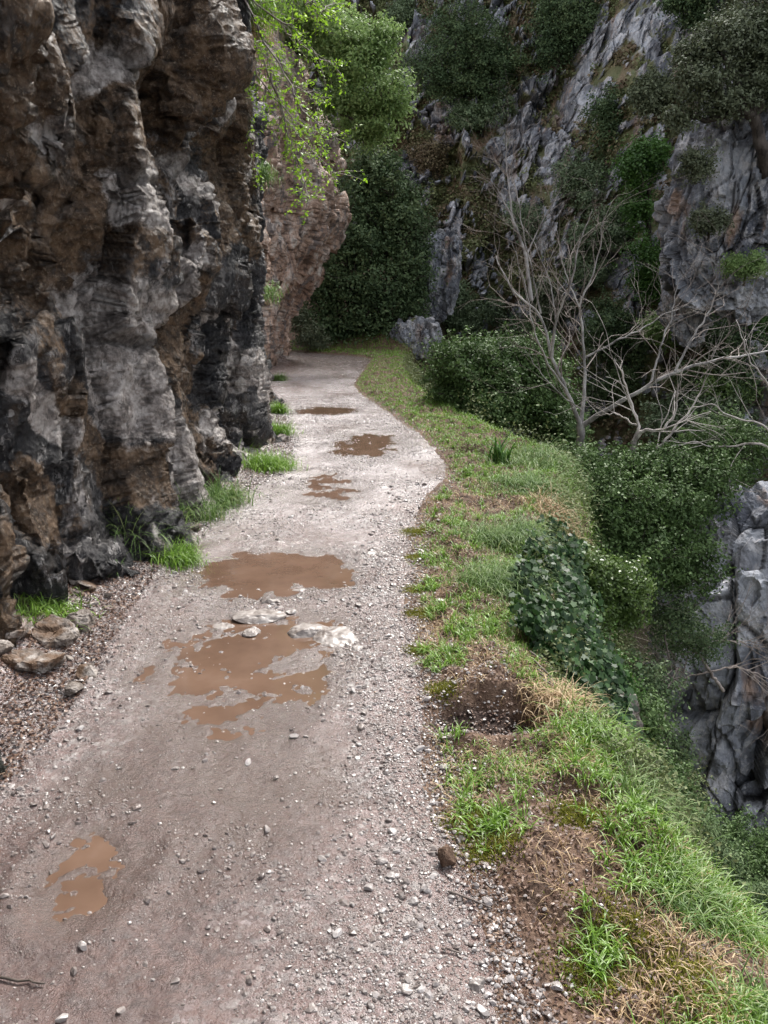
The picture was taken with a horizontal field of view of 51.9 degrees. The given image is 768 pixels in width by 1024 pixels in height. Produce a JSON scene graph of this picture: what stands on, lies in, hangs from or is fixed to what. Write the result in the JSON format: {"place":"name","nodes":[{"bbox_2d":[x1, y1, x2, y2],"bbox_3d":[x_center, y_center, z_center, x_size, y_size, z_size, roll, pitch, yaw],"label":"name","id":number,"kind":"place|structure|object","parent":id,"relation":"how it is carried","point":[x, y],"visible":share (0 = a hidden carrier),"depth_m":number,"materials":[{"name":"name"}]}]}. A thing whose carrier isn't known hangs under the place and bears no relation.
{"place":"outdoors","nodes":[
{"label":"outdoors","id":0,"kind":"place"},
{"bbox_2d":[0,0,351,781],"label":"rock wall","id":1,"kind":"structure","parent":0,"point":[154,240],"depth_m":5.09,"materials":[{"name":"stone"}]},
{"bbox_2d":[250,0,280,67],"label":"grass tuft","id":2,"kind":"object","parent":1,"relation":"attached to","point":[253,28],"visible":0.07,"depth_m":8.31,"materials":[{"name":"plant"}]},
{"bbox_2d":[257,159,284,195],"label":"grass tuft","id":3,"kind":"object","parent":1,"relation":"attached to","point":[264,174],"visible":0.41,"depth_m":11.09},
{"bbox_2d":[262,280,288,309],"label":"grass tuft","id":4,"kind":"object","parent":1,"relation":"attached to","point":[267,295],"visible":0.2,"depth_m":11.51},
{"bbox_2d":[249,0,327,40],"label":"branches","id":5,"kind":"object","parent":1,"relation":"attached to","point":[255,12],"visible":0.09,"depth_m":8.21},
{"bbox_2d":[244,0,367,226],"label":"hanging branches","id":6,"kind":"object","parent":1,"relation":"hanging from","point":[264,44],"visible":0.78,"depth_m":7.97,"materials":[{"name":"green plant"}]},
{"bbox_2d":[261,0,423,156],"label":"evergreen tree","id":7,"kind":"object","parent":1,"relation":"on","point":[369,57],"visible":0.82,"depth_m":21.03,"materials":[{"name":"green plant"}]},
{"bbox_2d":[0,351,558,1023],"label":"path","id":8,"kind":"structure","parent":0,"point":[202,967],"depth_m":2.63,"materials":[{"name":"gravel"}]},
{"bbox_2d":[11,648,65,673],"bbox_3d":[-1.565,0.702,3.539,0.224,0.148,0.189,0,15,2],"label":"boulder","id":9,"kind":"object","parent":8,"relation":"on","point":[33,660],"visible":0.81,"depth_m":3.51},
{"bbox_2d":[31,614,79,648],"bbox_3d":[-1.601,0.615,3.833,0.220,0.172,0.218,17,14,-4],"label":"boulder","id":10,"kind":"object","parent":8,"relation":"on","point":[67,630],"visible":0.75,"depth_m":3.81,"materials":[{"name":"stone"}]},
{"bbox_2d":[12,587,114,629],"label":"grass tuft","id":11,"kind":"object","parent":8,"relation":"on","point":[42,604],"visible":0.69,"depth_m":4.05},
{"bbox_2d":[64,681,83,695],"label":"stone","id":12,"kind":"object","parent":8,"relation":"on","point":[71,688],"visible":1,"depth_m":3.35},
{"bbox_2d":[66,609,95,633],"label":"boulder","id":13,"kind":"object","parent":8,"relation":"on","point":[86,618],"visible":0.75,"depth_m":3.98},
{"bbox_2d":[44,832,124,921],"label":"puddle","id":14,"kind":"object","parent":8,"relation":"on","point":[99,853],"visible":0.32,"depth_m":2.30,"materials":[{"name":"liquid"}]},
{"bbox_2d":[76,664,97,678],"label":"stone","id":15,"kind":"object","parent":8,"relation":"on","point":[85,670],"visible":0.91,"depth_m":3.51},
{"bbox_2d":[0,402,296,804],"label":"gravel litter","id":16,"kind":"object","parent":8,"relation":"on","point":[76,703],"visible":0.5,"depth_m":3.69,"materials":[{"name":"gravel"}]},
{"bbox_2d":[106,498,208,563],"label":"grass tuft","id":17,"kind":"object","parent":8,"relation":"on","point":[118,533],"visible":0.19,"depth_m":5.04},
{"bbox_2d":[142,532,233,573],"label":"grass tuft","id":18,"kind":"object","parent":8,"relation":"on","point":[188,556],"visible":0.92,"depth_m":5.06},
{"bbox_2d":[175,474,253,525],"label":"grass tuft","id":19,"kind":"object","parent":8,"relation":"on","point":[213,513],"visible":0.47,"depth_m":6.15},
{"bbox_2d":[132,616,342,740],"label":"puddle","id":20,"kind":"object","parent":8,"relation":"on","point":[240,657],"visible":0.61,"depth_m":3.61,"materials":[{"name":"liquid"}]},
{"bbox_2d":[203,470,271,511],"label":"grass tuft","id":21,"kind":"object","parent":8,"relation":"on","point":[222,493],"visible":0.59,"depth_m":6.63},
{"bbox_2d":[242,626,260,636],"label":"flat rock","id":22,"kind":"object","parent":8,"relation":"on","point":[252,631],"visible":1,"depth_m":4.02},
{"bbox_2d":[232,609,286,623],"bbox_3d":[-0.670,0.562,4.239,0.291,0.054,0.159,-3,15,-10],"label":"flat rock","id":23,"kind":"object","parent":8,"relation":"on","point":[260,616],"visible":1,"depth_m":4.20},
{"bbox_2d":[184,551,357,601],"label":"puddle","id":24,"kind":"object","parent":8,"relation":"on","point":[249,574],"visible":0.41,"depth_m":4.95,"materials":[{"name":"liquid"}]},
{"bbox_2d":[235,441,307,474],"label":"grass tuft","id":25,"kind":"object","parent":8,"relation":"on","point":[271,463],"visible":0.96,"depth_m":8.06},
{"bbox_2d":[270,399,296,415],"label":"grass tuft","id":26,"kind":"object","parent":8,"relation":"on","point":[275,409],"visible":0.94,"depth_m":12.27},
{"bbox_2d":[272,418,304,435],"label":"grass tuft","id":27,"kind":"object","parent":8,"relation":"on","point":[277,429],"visible":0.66,"depth_m":10.20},
{"bbox_2d":[287,623,327,637],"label":"flat rock","id":28,"kind":"object","parent":8,"relation":"on","point":[305,630],"visible":0.72,"depth_m":4.02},
{"bbox_2d":[291,407,357,414],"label":"puddle","id":29,"kind":"object","parent":8,"relation":"on","point":[325,410],"visible":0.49,"depth_m":12.84,"materials":[{"name":"liquid"}]},
{"bbox_2d":[302,473,360,500],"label":"puddle","id":30,"kind":"object","parent":8,"relation":"on","point":[314,485],"visible":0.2,"depth_m":7.29,"materials":[{"name":"liquid"}]},
{"bbox_2d":[313,626,358,646],"bbox_3d":[-0.250,0.639,3.967,0.200,0.063,0.229,-7,16,-25],"label":"flat rock","id":31,"kind":"object","parent":8,"relation":"on","point":[340,636],"visible":0.94,"depth_m":3.96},
{"bbox_2d":[328,429,400,456],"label":"puddle","id":32,"kind":"object","parent":8,"relation":"on","point":[362,446],"visible":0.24,"depth_m":9.55,"materials":[{"name":"liquid"}]},
{"bbox_2d":[437,844,455,867],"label":"earth clod","id":33,"kind":"object","parent":8,"relation":"on","point":[446,857],"visible":0.99,"depth_m":2.31,"materials":[{"name":"soil"}]},
{"bbox_2d":[468,976,485,992],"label":"stone","id":34,"kind":"object","parent":8,"relation":"on","point":[477,984],"visible":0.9,"depth_m":1.92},
{"bbox_2d":[288,258,767,1023],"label":"ground","id":35,"kind":"structure","parent":0,"point":[498,686],"depth_m":2.77,"materials":[{"name":"soil"}]},
{"bbox_2d":[290,305,336,350],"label":"bush","id":36,"kind":"object","parent":35,"relation":"on","point":[299,323],"visible":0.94,"depth_m":29.26,"materials":[{"name":"green plant"}]},
{"bbox_2d":[289,319,431,392],"bbox_3d":[-1.539,-4.693,29.099,7.706,4.884,6.518,0,14,0],"label":"grass beyond bend","id":37,"kind":"object","parent":35,"relation":"on","point":[365,350],"depth_m":29.29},
{"bbox_2d":[290,139,447,347],"bbox_3d":[-0.908,-10.127,30.782,6.915,9.057,5.262,0,14,0],"label":"evergreen tree","id":38,"kind":"object","parent":35,"relation":"on","point":[380,233],"visible":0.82,"depth_m":30.04,"materials":[{"name":"green plant"}]},
{"bbox_2d":[388,315,442,361],"bbox_3d":[1.204,-6.646,30.360,2.195,1.828,1.808,0,14,0],"label":"rock outcrop","id":39,"kind":"object","parent":35,"relation":"on","point":[419,329],"visible":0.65,"depth_m":29.69,"materials":[{"name":"stone"}]},
{"bbox_2d":[419,228,462,323],"bbox_3d":[2.234,-9.684,32.557,2.008,3.833,2.219,0,14,0],"label":"rock outcrop","id":40,"kind":"object","parent":35,"relation":"on","point":[449,261],"visible":0.59,"depth_m":31.84,"materials":[{"name":"stone"}]},
{"bbox_2d":[474,430,518,463],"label":"lance leaved plant","id":41,"kind":"object","parent":35,"relation":"on","point":[498,451],"visible":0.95,"depth_m":8.14,"materials":[{"name":"green plant"}]},
{"bbox_2d":[410,318,594,459],"bbox_3d":[1.940,-1.934,13.071,3.157,2.489,2.186,2,15,7],"label":"bush","id":42,"kind":"object","parent":35,"relation":"on","point":[449,357],"visible":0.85,"depth_m":12.76,"materials":[{"name":"green plant"}]},
{"bbox_2d":[440,501,569,557],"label":"grass tuft","id":43,"kind":"object","parent":35,"relation":"on","point":[503,533],"visible":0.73,"depth_m":5.44,"materials":[{"name":"plant"}]},
{"bbox_2d":[431,543,592,623],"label":"grass tuft","id":44,"kind":"object","parent":35,"relation":"on","point":[491,578],"visible":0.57,"depth_m":4.51,"materials":[{"name":"plant"}]},
{"bbox_2d":[439,457,588,540],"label":"grass tuft","id":45,"kind":"object","parent":35,"relation":"on","point":[530,482],"visible":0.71,"depth_m":6.90,"materials":[{"name":"plant"}]},
{"bbox_2d":[403,486,673,1023],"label":"verge gravel","id":46,"kind":"structure","parent":35,"relation":"on","point":[494,926],"depth_m":2.42,"materials":[{"name":"gravel"}]},
{"bbox_2d":[454,435,624,642],"bbox_3d":[1.712,0.403,8.474,1.857,2.449,1.872,0,14,0],"label":"grass tuft","id":47,"kind":"object","parent":35,"relation":"on","point":[527,455],"visible":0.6,"depth_m":8.10,"materials":[{"name":"plant"}]},
{"bbox_2d":[379,393,715,1023],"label":"grass clumps","id":48,"kind":"object","parent":35,"relation":"on","point":[632,805],"visible":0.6,"depth_m":2.67,"materials":[{"name":"plant"}]},
{"bbox_2d":[498,480,605,638],"bbox_3d":[1.467,0.671,6.690,1.052,1.987,1.127,0,14,0],"label":"grass tuft","id":49,"kind":"object","parent":35,"relation":"on","point":[540,506],"visible":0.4,"depth_m":6.49,"materials":[{"name":"plant"}]},
{"bbox_2d":[500,668,617,730],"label":"grass tuft","id":50,"kind":"object","parent":35,"relation":"on","point":[546,694],"visible":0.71,"depth_m":3.27,"materials":[{"name":"plant"}]},
{"bbox_2d":[356,353,767,1023],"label":"grass","id":51,"kind":"structure","parent":35,"relation":"on","point":[690,845],"depth_m":2.79,"materials":[{"name":"plant"}]},
{"bbox_2d":[393,526,757,1023],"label":"moss","id":52,"kind":"object","parent":35,"relation":"on","point":[571,811],"visible":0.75,"depth_m":2.08,"materials":[{"name":"plant"}]},
{"bbox_2d":[505,514,652,770],"bbox_3d":[1.188,1.314,4.750,0.989,2.251,2.681,2,15,7],"label":"ivy","id":53,"kind":"object","parent":35,"relation":"on","point":[535,614],"visible":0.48,"depth_m":3.96,"materials":[{"name":"green plant"}]},
{"bbox_2d":[396,333,766,901],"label":"undergrowth","id":54,"kind":"object","parent":35,"relation":"on","point":[641,761],"visible":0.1,"depth_m":3.60,"materials":[{"name":"plant"}]},
{"bbox_2d":[404,411,767,1023],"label":"dry grass","id":55,"kind":"structure","parent":35,"relation":"on","point":[642,1001],"depth_m":2.28,"materials":[{"name":"plant"}]},
{"bbox_2d":[407,76,767,449],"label":"bare tree","id":56,"kind":"object","parent":35,"relation":"on","point":[582,424],"visible":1,"depth_m":9.92,"materials":[{"name":"grey plant"}]},
{"bbox_2d":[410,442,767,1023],"bbox_3d":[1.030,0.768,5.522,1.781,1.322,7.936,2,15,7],"label":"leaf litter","id":57,"kind":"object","parent":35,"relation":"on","point":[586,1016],"visible":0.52,"depth_m":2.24,"materials":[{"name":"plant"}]},
{"bbox_2d":[524,673,667,779],"bbox_3d":[0.821,0.923,3.072,0.610,0.462,0.572,0,14,0],"label":"grass tuft","id":58,"kind":"object","parent":35,"relation":"on","point":[596,723],"visible":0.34,"depth_m":3.03,"materials":[{"name":"plant"}]},
{"bbox_2d":[582,601,651,715],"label":"bush","id":59,"kind":"object","parent":35,"relation":"on","point":[631,685],"visible":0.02,"depth_m":5.39,"materials":[{"name":"green plant"}]},
{"bbox_2d":[582,540,658,644],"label":"bush","id":60,"kind":"object","parent":35,"relation":"on","point":[619,586],"visible":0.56,"depth_m":5.74,"materials":[{"name":"green plant"}]},
{"bbox_2d":[623,693,643,736],"bbox_3d":[1.330,1.243,4.446,0.255,0.516,0.300,0,14,0],"label":"bank rock","id":61,"kind":"object","parent":35,"relation":"on","point":[639,723],"visible":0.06,"depth_m":4.40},
{"bbox_2d":[526,246,760,455],"bbox_3d":[2.985,-1.663,9.294,1.798,2.902,2.619,-13,19,-41],"label":"bare tree","id":62,"kind":"object","parent":35,"relation":"on","point":[638,434],"visible":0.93,"depth_m":9.22,"materials":[{"name":"grey plant"}]},
{"bbox_2d":[546,399,767,628],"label":"bush","id":63,"kind":"object","parent":35,"relation":"on","point":[664,508],"visible":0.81,"depth_m":8.63,"materials":[{"name":"green plant"}]},
{"bbox_2d":[591,747,734,859],"bbox_3d":[0.889,1.016,2.629,0.448,0.451,0.512,-6,16,-22],"label":"grass tuft","id":64,"kind":"object","parent":35,"relation":"on","point":[636,779],"visible":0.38,"depth_m":2.60,"materials":[{"name":"plant"}]},
{"bbox_2d":[634,684,724,834],"bbox_3d":[1.805,1.747,5.385,1.316,1.407,1.021,0,14,0],"label":"bush","id":65,"kind":"object","parent":35,"relation":"on","point":[650,717],"visible":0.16,"depth_m":5.48,"materials":[{"name":"green plant"}]},
{"bbox_2d":[621,577,742,810],"bbox_3d":[2.955,2.406,8.397,1.194,3.132,3.175,8,17,30],"label":"bush","id":66,"kind":"object","parent":35,"relation":"on","point":[698,640],"visible":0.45,"depth_m":8.61,"materials":[{"name":"green plant"}]},
{"bbox_2d":[614,811,767,959],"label":"grass tuft","id":67,"kind":"object","parent":35,"relation":"on","point":[701,899],"visible":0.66,"depth_m":2.16,"materials":[{"name":"plant"}]},
{"bbox_2d":[614,527,767,758],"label":"bare tree","id":68,"kind":"object","parent":35,"relation":"on","point":[717,682],"visible":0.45,"depth_m":9.24,"materials":[{"name":"plant"}]},
{"bbox_2d":[644,542,767,789],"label":"rock outcrop","id":69,"kind":"object","parent":35,"relation":"on","point":[717,717],"visible":0.44,"depth_m":11.13,"materials":[{"name":"stone"}]},
{"bbox_2d":[695,480,767,578],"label":"rock outcrop","id":70,"kind":"object","parent":69,"relation":"on","point":[746,535],"visible":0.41,"depth_m":11.54,"materials":[{"name":"stone"}]},
{"bbox_2d":[645,313,767,500],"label":"bare tree","id":71,"kind":"object","parent":35,"relation":"on","point":[756,422],"visible":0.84,"depth_m":9.01,"materials":[{"name":"grey plant"}]},
{"bbox_2d":[682,802,767,936],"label":"bush","id":72,"kind":"object","parent":35,"relation":"on","point":[723,850],"visible":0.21,"depth_m":3.69,"materials":[{"name":"green plant"}]},
{"bbox_2d":[690,945,767,1023],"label":"grass tuft","id":73,"kind":"object","parent":35,"relation":"on","point":[760,997],"visible":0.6,"depth_m":1.87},
{"bbox_2d":[695,769,767,858],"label":"rock outcrop","id":74,"kind":"object","parent":35,"relation":"on","point":[741,791],"visible":0.12,"depth_m":11.29,"materials":[{"name":"stone"}]},
{"bbox_2d":[708,804,767,935],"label":"bush","id":75,"kind":"object","parent":35,"relation":"on","point":[760,851],"visible":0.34,"depth_m":4.58,"materials":[{"name":"green plant"}]},
{"bbox_2d":[308,0,767,570],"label":"hillside","id":76,"kind":"structure","parent":0,"point":[636,22],"depth_m":36.63,"materials":[{"name":"stone"}]},
{"bbox_2d":[383,0,423,38],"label":"evergreen tree","id":77,"kind":"object","parent":76,"relation":"on","point":[402,11],"visible":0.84,"depth_m":41.15,"materials":[{"name":"green plant"}]},
{"bbox_2d":[403,131,452,180],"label":"evergreen tree","id":78,"kind":"object","parent":76,"relation":"on","point":[429,155],"visible":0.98,"depth_m":39.87,"materials":[{"name":"green plant"}]},
{"bbox_2d":[416,209,443,246],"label":"evergreen tree","id":79,"kind":"object","parent":76,"relation":"on","point":[434,223],"visible":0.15,"depth_m":39.20,"materials":[{"name":"green plant"}]},
{"bbox_2d":[390,0,534,131],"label":"evergreen tree","id":80,"kind":"object","parent":76,"relation":"on","point":[466,35],"visible":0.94,"depth_m":37.32,"materials":[{"name":"green plant"}]},
{"bbox_2d":[442,279,516,338],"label":"evergreen tree","id":81,"kind":"object","parent":76,"relation":"on","point":[462,317],"visible":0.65,"depth_m":38.14,"materials":[{"name":"green plant"}]},
{"bbox_2d":[441,92,520,142],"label":"evergreen tree","id":82,"kind":"object","parent":76,"relation":"on","point":[477,120],"visible":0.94,"depth_m":38.12,"materials":[{"name":"green plant"}]},
{"bbox_2d":[499,197,549,245],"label":"evergreen tree","id":83,"kind":"object","parent":76,"relation":"on","point":[515,209],"visible":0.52,"depth_m":36.52,"materials":[{"name":"green plant"}]},
{"bbox_2d":[469,96,584,300],"bbox_3d":[3.890,-8.234,20.742,3.800,5.191,1.651,0,14,0],"label":"bare tree","id":84,"kind":"object","parent":76,"relation":"on","point":[530,292],"visible":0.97,"depth_m":20.66,"materials":[{"name":"grey plant"}]},
{"bbox_2d":[286,0,767,513],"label":"scrub","id":85,"kind":"object","parent":76,"relation":"on","point":[381,9],"visible":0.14,"depth_m":38.57,"materials":[{"name":"plant"}]},
{"bbox_2d":[495,278,576,346],"bbox_3d":[7.126,-8.598,35.802,4.399,3.908,3.080,-5,15,-17],"label":"evergreen tree","id":86,"kind":"object","parent":76,"relation":"on","point":[529,327],"visible":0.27,"depth_m":35.20,"materials":[{"name":"green plant"}]},
{"bbox_2d":[527,274,585,329],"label":"evergreen tree","id":87,"kind":"object","parent":76,"relation":"on","point":[546,309],"visible":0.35,"depth_m":34.80,"materials":[{"name":"green plant"}]},
{"bbox_2d":[518,0,611,85],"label":"evergreen tree","id":88,"kind":"object","parent":76,"relation":"on","point":[563,17],"visible":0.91,"depth_m":35.93,"materials":[{"name":"green plant"}]},
{"bbox_2d":[544,143,620,225],"bbox_3d":[8.830,-14.044,34.512,3.555,3.968,2.758,0,14,0],"label":"evergreen tree","id":89,"kind":"object","parent":76,"relation":"on","point":[595,175],"visible":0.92,"depth_m":34.10,"materials":[{"name":"green plant"}]},
{"bbox_2d":[554,216,617,292],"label":"evergreen tree","id":90,"kind":"object","parent":76,"relation":"on","point":[579,273],"visible":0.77,"depth_m":32.95,"materials":[{"name":"green plant"}]},
{"bbox_2d":[572,77,629,168],"bbox_3d":[9.713,-16.457,33.718,3.625,3.442,2.935,0,14,0],"label":"evergreen tree","id":91,"kind":"object","parent":76,"relation":"on","point":[604,109],"visible":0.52,"depth_m":33.04,"materials":[{"name":"green plant"}]},
{"bbox_2d":[583,191,645,259],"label":"evergreen tree","id":92,"kind":"object","parent":76,"relation":"on","point":[616,233],"visible":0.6,"depth_m":32.23,"materials":[{"name":"green plant"}]},
{"bbox_2d":[573,286,664,425],"bbox_3d":[9.547,-6.141,31.446,4.228,5.520,4.163,0,14,0],"label":"evergreen tree","id":93,"kind":"object","parent":76,"relation":"on","point":[613,324],"visible":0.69,"depth_m":30.88,"materials":[{"name":"green plant"}]},
{"bbox_2d":[610,230,661,311],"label":"evergreen tree","id":94,"kind":"object","parent":76,"relation":"on","point":[646,253],"visible":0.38,"depth_m":29.15,"materials":[{"name":"green plant"}]},
{"bbox_2d":[601,126,673,246],"bbox_3d":[9.614,-11.889,29.826,2.796,4.539,3.086,0,14,0],"label":"evergreen tree","id":95,"kind":"object","parent":76,"relation":"on","point":[647,158],"visible":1,"depth_m":29.29,"materials":[{"name":"green plant"}]},
{"bbox_2d":[613,64,683,123],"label":"bush","id":96,"kind":"object","parent":76,"relation":"on","point":[648,92],"visible":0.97,"depth_m":30.64,"materials":[{"name":"green plant"}]},
{"bbox_2d":[631,304,719,356],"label":"evergreen tree","id":97,"kind":"object","parent":76,"relation":"on","point":[657,336],"visible":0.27,"depth_m":28.54,"materials":[{"name":"green plant"}]},
{"bbox_2d":[656,248,713,347],"bbox_3d":[9.775,-7.545,25.376,1.792,4.468,2.025,0,14,0],"label":"rock outcrop","id":98,"kind":"object","parent":76,"relation":"on","point":[682,330],"visible":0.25,"depth_m":25.31,"materials":[{"name":"stone"}]},
{"bbox_2d":[652,0,727,34],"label":"evergreen tree","id":99,"kind":"object","parent":76,"relation":"on","point":[695,10],"visible":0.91,"depth_m":29.45,"materials":[{"name":"green plant"}]},
{"bbox_2d":[620,387,767,487],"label":"evergreen tree","id":100,"kind":"object","parent":76,"relation":"on","point":[655,419],"visible":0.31,"depth_m":27.17,"materials":[{"name":"green plant"}]},
{"bbox_2d":[652,55,767,326],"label":"rock outcrop","id":101,"kind":"object","parent":76,"relation":"on","point":[740,188],"visible":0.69,"depth_m":22.45,"materials":[{"name":"stone"}]},
{"bbox_2d":[671,134,729,188],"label":"bush","id":102,"kind":"object","parent":101,"relation":"on","point":[695,164],"visible":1,"depth_m":20.57,"materials":[{"name":"green plant"}]},
{"bbox_2d":[680,198,734,241],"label":"bush","id":103,"kind":"object","parent":101,"relation":"on","point":[716,219],"visible":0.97,"depth_m":20.94,"materials":[{"name":"green plant"}]},
{"bbox_2d":[649,0,767,178],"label":"evergreen tree","id":104,"kind":"object","parent":101,"relation":"on","point":[730,39],"visible":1,"depth_m":20.21,"materials":[{"name":"green plant"}]},
{"bbox_2d":[709,247,767,288],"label":"bush","id":105,"kind":"object","parent":101,"relation":"on","point":[737,262],"visible":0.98,"depth_m":21.23,"materials":[{"name":"green plant"}]},
{"bbox_2d":[658,311,767,406],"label":"evergreen tree","id":106,"kind":"object","parent":76,"relation":"on","point":[711,334],"visible":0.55,"depth_m":26.22,"materials":[{"name":"green plant"}]},
{"bbox_2d":[691,358,767,407],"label":"evergreen tree","id":107,"kind":"object","parent":76,"relation":"on","point":[712,379],"visible":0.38,"depth_m":26.28,"materials":[{"name":"green plant"}]},
{"bbox_2d":[713,316,767,343],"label":"evergreen tree","id":108,"kind":"object","parent":76,"relation":"on","point":[761,322],"visible":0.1,"depth_m":26.70,"materials":[{"name":"green plant"}]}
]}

